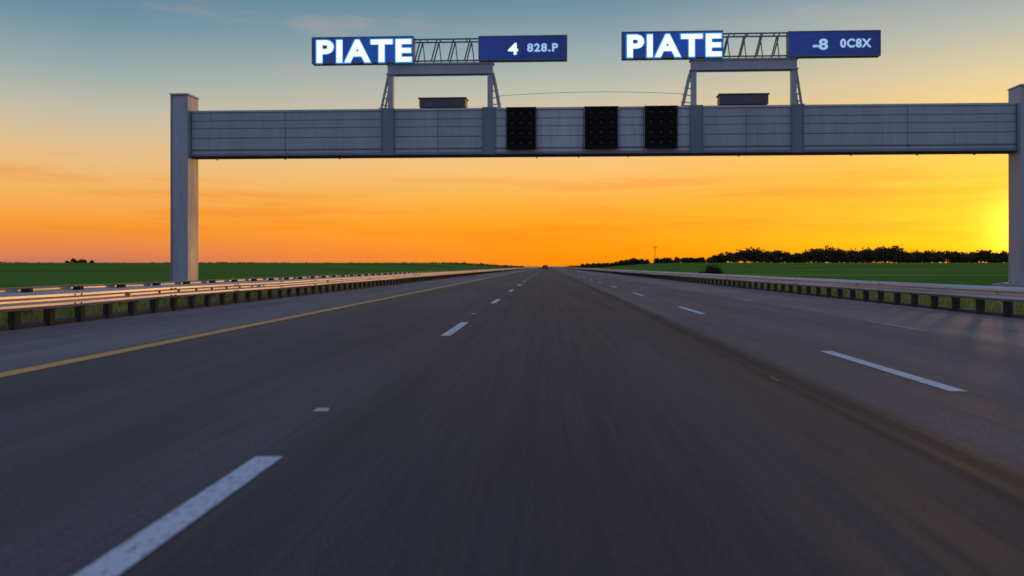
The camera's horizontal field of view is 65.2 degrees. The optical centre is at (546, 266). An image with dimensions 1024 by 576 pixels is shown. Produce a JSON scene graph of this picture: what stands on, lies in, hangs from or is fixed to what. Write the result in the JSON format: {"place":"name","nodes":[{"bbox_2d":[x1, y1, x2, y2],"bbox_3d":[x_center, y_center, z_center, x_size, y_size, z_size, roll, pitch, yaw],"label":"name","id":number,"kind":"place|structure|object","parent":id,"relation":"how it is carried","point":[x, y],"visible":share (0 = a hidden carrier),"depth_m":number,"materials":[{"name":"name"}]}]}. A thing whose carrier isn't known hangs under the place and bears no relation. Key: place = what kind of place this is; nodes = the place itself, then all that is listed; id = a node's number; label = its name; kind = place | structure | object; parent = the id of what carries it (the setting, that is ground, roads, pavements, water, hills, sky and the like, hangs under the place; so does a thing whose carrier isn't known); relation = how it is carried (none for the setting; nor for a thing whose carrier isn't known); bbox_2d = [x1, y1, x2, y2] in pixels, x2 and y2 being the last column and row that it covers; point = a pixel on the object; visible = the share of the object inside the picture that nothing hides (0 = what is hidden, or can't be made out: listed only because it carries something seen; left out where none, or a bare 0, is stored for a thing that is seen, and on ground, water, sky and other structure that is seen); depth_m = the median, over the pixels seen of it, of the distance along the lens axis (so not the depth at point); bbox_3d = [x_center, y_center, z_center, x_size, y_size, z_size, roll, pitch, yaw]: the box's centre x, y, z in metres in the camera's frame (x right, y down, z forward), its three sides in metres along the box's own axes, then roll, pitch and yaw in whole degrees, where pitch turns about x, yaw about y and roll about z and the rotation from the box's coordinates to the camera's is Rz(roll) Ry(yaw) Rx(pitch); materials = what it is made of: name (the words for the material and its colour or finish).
{"place":"outdoors","nodes":[
{"label":"outdoors","id":0,"kind":"place"},
{"bbox_2d":[0,267,1023,575],"bbox_3d":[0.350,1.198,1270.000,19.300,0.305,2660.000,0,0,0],"label":"highway road","id":1,"kind":"structure","parent":0,"point":[548,421],"depth_m":4.93,"materials":[{"name":"grey asphalt"}]},
{"bbox_2d":[0,267,532,329],"bbox_3d":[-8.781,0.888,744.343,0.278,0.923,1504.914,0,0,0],"label":"guardrail","id":2,"kind":"object","parent":1,"relation":"on","point":[13,305],"visible":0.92,"depth_m":18.77,"materials":[{"name":"metal"}]},
{"bbox_2d":[314,408,328,410],"bbox_3d":[-1.640,1.041,5.830,0.100,0.014,0.100,0,0,0],"label":"road stud","id":3,"kind":"object","parent":1,"relation":"on","point":[321,409],"visible":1,"depth_m":5.80,"materials":[{"name":"grey plastic"}]},
{"bbox_2d":[561,267,1023,316],"bbox_3d":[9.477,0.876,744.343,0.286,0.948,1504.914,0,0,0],"label":"guardrail","id":4,"kind":"object","parent":1,"relation":"on","point":[1006,296],"visible":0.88,"depth_m":23.23,"materials":[{"name":"metal"}]},
{"bbox_2d":[0,263,1023,318],"bbox_3d":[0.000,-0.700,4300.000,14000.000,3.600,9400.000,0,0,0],"label":"ground","id":5,"kind":"structure","parent":0,"point":[12,275],"depth_m":179.94,"materials":[{"name":"green plant"}]},
{"bbox_2d":[0,267,523,317],"bbox_3d":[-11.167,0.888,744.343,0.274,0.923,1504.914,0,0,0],"label":"guardrail","id":6,"kind":"object","parent":5,"relation":"on","point":[54,288],"visible":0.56,"depth_m":22.77,"materials":[{"name":"metal"}]},
{"bbox_2d":[0,267,536,330],"bbox_3d":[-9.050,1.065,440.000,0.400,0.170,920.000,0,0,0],"label":"kerb","id":7,"kind":"structure","parent":5,"relation":"on","point":[27,324],"depth_m":17.64,"materials":[{"name":"grey concrete"}]},
{"bbox_2d":[0,261,990,266],"bbox_3d":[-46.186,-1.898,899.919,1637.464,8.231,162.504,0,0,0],"label":"distant hedgerow","id":8,"kind":"object","parent":5,"relation":"on","point":[483,264],"visible":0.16,"depth_m":855.27,"materials":[{"name":"green plant"}]},
{"bbox_2d":[0,276,1023,323],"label":"verge grass","id":9,"kind":"structure","parent":5,"relation":"on","point":[144,304],"depth_m":22.43,"materials":[{"name":"green plant"}]},
{"bbox_2d":[65,244,1007,267],"bbox_3d":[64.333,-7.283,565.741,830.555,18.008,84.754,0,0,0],"label":"distant trees","id":10,"kind":"object","parent":5,"relation":"on","point":[895,254],"visible":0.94,"depth_m":545.23,"materials":[{"name":"green plant"}]},
{"bbox_2d":[164,32,1023,286],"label":"overhead gantry","id":11,"kind":"object","parent":5,"relation":"on","point":[742,124],"visible":0.98,"depth_m":43.94,"materials":[{"name":"metal"}]},
{"bbox_2d":[312,36,414,65],"bbox_3d":[-10.207,-12.015,44.712,5.730,1.510,0.750,0,0,3],"label":"electronic sign","id":12,"kind":"object","parent":11,"relation":"attached to","point":[353,51],"visible":1,"depth_m":44.40,"materials":[{"name":"metal"}]},
{"bbox_2d":[506,107,535,148],"bbox_3d":[-1.381,-7.570,43.806,1.670,2.300,0.400,0,0,3],"label":"traffic signal","id":13,"kind":"object","parent":11,"relation":"attached to","point":[521,127],"visible":1,"depth_m":43.72,"materials":[{"name":"black"}]},
{"bbox_2d":[478,35,566,62],"bbox_3d":[-1.292,-12.030,44.287,4.900,1.360,0.710,0,0,3],"label":"electronic sign","id":14,"kind":"object","parent":11,"relation":"attached to","point":[525,48],"visible":1,"depth_m":43.99,"materials":[{"name":"metal"}]},
{"bbox_2d":[584,106,618,148],"bbox_3d":[2.989,-7.570,43.588,1.880,2.300,0.400,0,0,3],"label":"traffic signal","id":15,"kind":"object","parent":11,"relation":"attached to","point":[601,127],"visible":1,"depth_m":43.50,"materials":[{"name":"black"}]},
{"bbox_2d":[644,105,677,147],"bbox_3d":[6.230,-7.570,43.426,1.810,2.300,0.400,0,0,3],"label":"traffic signal","id":16,"kind":"object","parent":11,"relation":"attached to","point":[660,126],"visible":1,"depth_m":43.34,"materials":[{"name":"black"}]},
{"bbox_2d":[621,30,722,60],"bbox_3d":[6.877,-12.085,43.859,5.500,1.490,0.750,0,0,3],"label":"electronic sign","id":17,"kind":"object","parent":11,"relation":"attached to","point":[661,45],"visible":0.99,"depth_m":43.55,"materials":[{"name":"metal"}]},
{"bbox_2d":[786,30,880,58],"bbox_3d":[15.557,-12.040,43.446,4.920,1.380,0.710,0,0,3],"label":"electronic sign","id":18,"kind":"object","parent":11,"relation":"attached to","point":[834,44],"visible":1,"depth_m":43.15,"materials":[{"name":"metal"}]},
{"bbox_2d":[699,263,724,273],"bbox_3d":[13.349,0.448,65.288,2.612,1.450,1.804,0,0,44],"label":"bush","id":19,"kind":"object","parent":5,"relation":"on","point":[714,269],"visible":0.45,"depth_m":64.75,"materials":[{"name":"green plant"}]},
{"bbox_2d":[556,267,1023,318],"bbox_3d":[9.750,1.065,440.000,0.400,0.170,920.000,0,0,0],"label":"kerb","id":20,"kind":"structure","parent":5,"relation":"on","point":[985,312],"depth_m":21.50,"materials":[{"name":"grey concrete"}]},
{"bbox_2d":[0,0,1023,265],"label":"sky","id":21,"kind":"structure","parent":0,"point":[86,86],"materials":[{"name":"orange"}]}
]}

